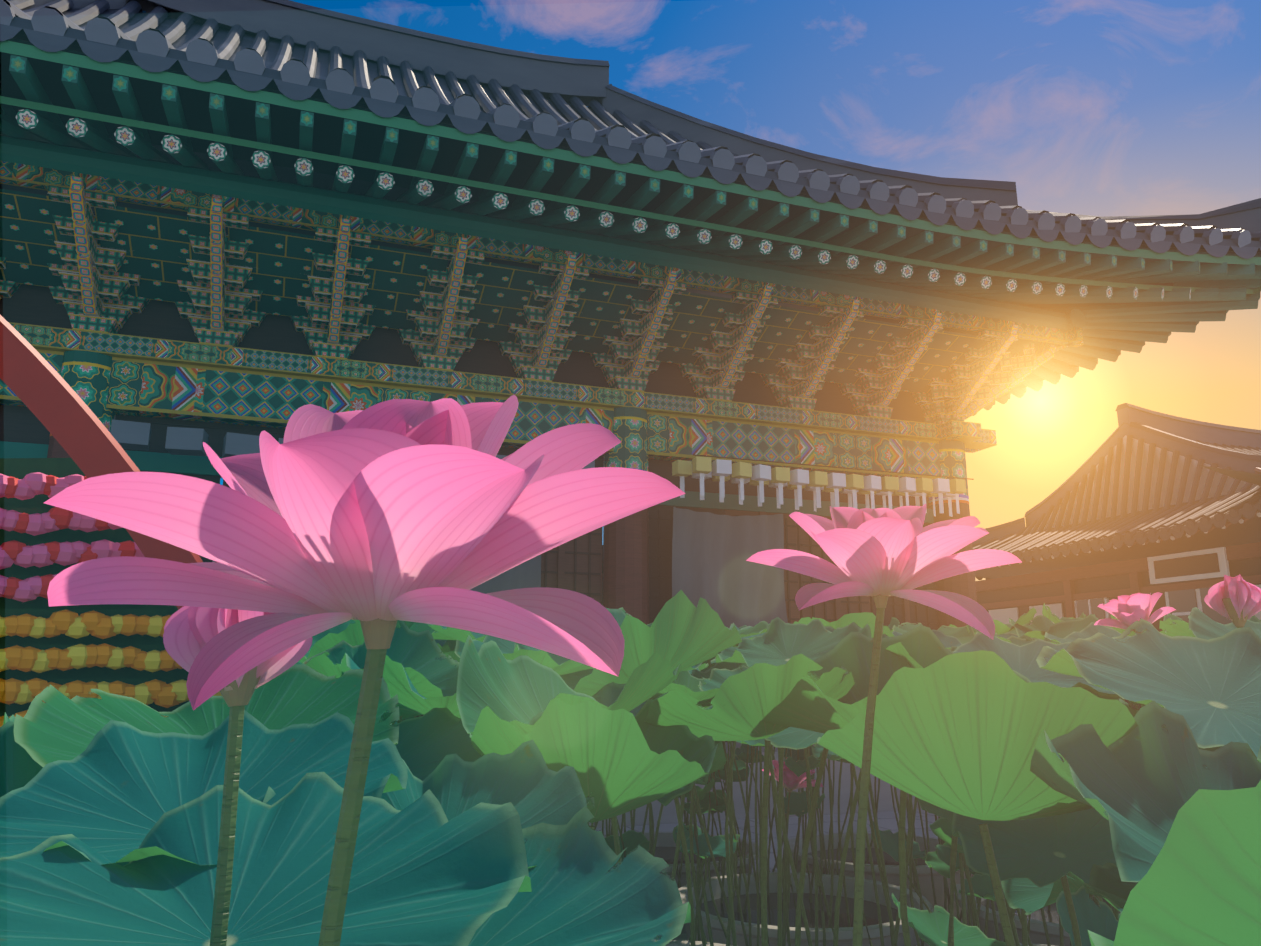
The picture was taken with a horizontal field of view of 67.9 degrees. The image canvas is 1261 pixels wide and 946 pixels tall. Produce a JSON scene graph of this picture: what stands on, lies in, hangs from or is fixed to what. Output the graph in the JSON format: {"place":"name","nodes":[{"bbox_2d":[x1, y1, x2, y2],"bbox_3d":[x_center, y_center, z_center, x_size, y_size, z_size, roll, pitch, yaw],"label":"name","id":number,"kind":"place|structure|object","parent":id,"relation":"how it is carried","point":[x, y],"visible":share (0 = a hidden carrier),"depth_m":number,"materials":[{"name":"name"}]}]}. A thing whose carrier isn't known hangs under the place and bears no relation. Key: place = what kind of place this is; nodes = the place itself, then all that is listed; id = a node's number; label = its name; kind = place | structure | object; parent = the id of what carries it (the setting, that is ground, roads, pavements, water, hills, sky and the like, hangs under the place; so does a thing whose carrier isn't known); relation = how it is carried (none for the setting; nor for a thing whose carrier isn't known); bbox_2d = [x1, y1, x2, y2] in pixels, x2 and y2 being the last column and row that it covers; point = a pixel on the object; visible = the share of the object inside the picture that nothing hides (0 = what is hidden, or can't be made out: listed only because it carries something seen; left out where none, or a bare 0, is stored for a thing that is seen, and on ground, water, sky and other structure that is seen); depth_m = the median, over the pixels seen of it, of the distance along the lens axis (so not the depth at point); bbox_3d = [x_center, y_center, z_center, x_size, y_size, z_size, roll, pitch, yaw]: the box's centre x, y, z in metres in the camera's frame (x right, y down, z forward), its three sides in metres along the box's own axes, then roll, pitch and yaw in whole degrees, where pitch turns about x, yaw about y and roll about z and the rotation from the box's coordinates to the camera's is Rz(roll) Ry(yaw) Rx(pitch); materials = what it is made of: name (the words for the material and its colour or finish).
{"place":"outdoors","nodes":[
{"label":"outdoors","id":0,"kind":"place"},
{"bbox_2d":[0,284,937,741],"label":"hall walls","id":1,"kind":"structure","parent":0,"point":[576,564],"depth_m":10.32,"materials":[{"name":"brown wood"}]},
{"bbox_2d":[0,176,1055,423],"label":"roof brackets","id":2,"kind":"object","parent":1,"relation":"on","point":[110,266],"depth_m":9.68,"materials":[{"name":"green wood"}]},
{"bbox_2d":[110,419,973,516],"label":"paper lantern rows","id":3,"kind":"object","parent":1,"relation":"attached to","point":[132,435],"depth_m":10.21,"materials":[{"name":"white paper"}]},
{"bbox_2d":[470,507,787,627],"bbox_3d":[0.018,1.271,9.863,3.650,1.920,0.287,4,-13,-20],"label":"grey tarp curtain","id":4,"kind":"object","parent":1,"relation":"attached to","point":[712,553],"depth_m":10.29,"materials":[{"name":"grey fabric"}]},
{"bbox_2d":[0,39,1260,415],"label":"roof eaves","id":5,"kind":"object","parent":1,"relation":"on","point":[64,97],"depth_m":8.81,"materials":[{"name":"teal paint"}]},
{"bbox_2d":[0,0,1260,466],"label":"hall roof","id":6,"kind":"structure","parent":5,"relation":"on","point":[290,50],"depth_m":11.80,"materials":[{"name":"tile"}]},
{"bbox_2d":[143,0,1260,580],"label":"sky","id":7,"kind":"structure","parent":0,"point":[1103,108],"materials":[{"name":"blue"}]},
{"bbox_2d":[596,810,937,945],"bbox_3d":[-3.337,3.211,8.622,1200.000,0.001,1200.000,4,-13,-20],"label":"courtyard ground","id":8,"kind":"structure","parent":0,"point":[887,820],"depth_m":8.34,"materials":[{"name":"grey stone"}]},
{"bbox_2d":[0,315,221,726],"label":"flower display stand","id":9,"kind":"object","parent":8,"relation":"on","point":[70,652],"visible":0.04,"depth_m":4.61,"materials":[{"name":"red paint"}]},
{"bbox_2d":[589,742,921,827],"bbox_3d":[-3.614,3.575,11.698,17.000,0.600,10.820,4,-13,-20],"label":"stone platform","id":10,"kind":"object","parent":8,"relation":"on","point":[669,813],"depth_m":8.90,"materials":[{"name":"grey stone"}]},
{"bbox_2d":[47,350,976,628],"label":"columns","id":11,"kind":"structure","parent":10,"relation":"on","point":[85,376],"depth_m":10.19,"materials":[{"name":"brown wood"}]},
{"bbox_2d":[0,135,1085,478],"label":"painted beams","id":12,"kind":"structure","parent":11,"relation":"on","point":[196,381],"depth_m":9.60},
{"bbox_2d":[604,831,1120,945],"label":"lotus planter tubs","id":13,"kind":"object","parent":8,"relation":"on","point":[665,849],"depth_m":4.34,"materials":[{"name":"stone"}]},
{"bbox_2d":[0,395,1260,945],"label":"lotus","id":14,"kind":"object","parent":13,"relation":"in","point":[502,774],"depth_m":0.85,"materials":[{"name":"plant"}]},
{"bbox_2d":[975,465,1260,708],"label":"background building","id":15,"kind":"structure","parent":0,"point":[1184,582],"depth_m":19.47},
{"bbox_2d":[972,403,1260,579],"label":"tiled roof","id":16,"kind":"structure","parent":15,"relation":"on","point":[1140,475],"depth_m":20.71,"materials":[{"name":"tile"}]}
]}

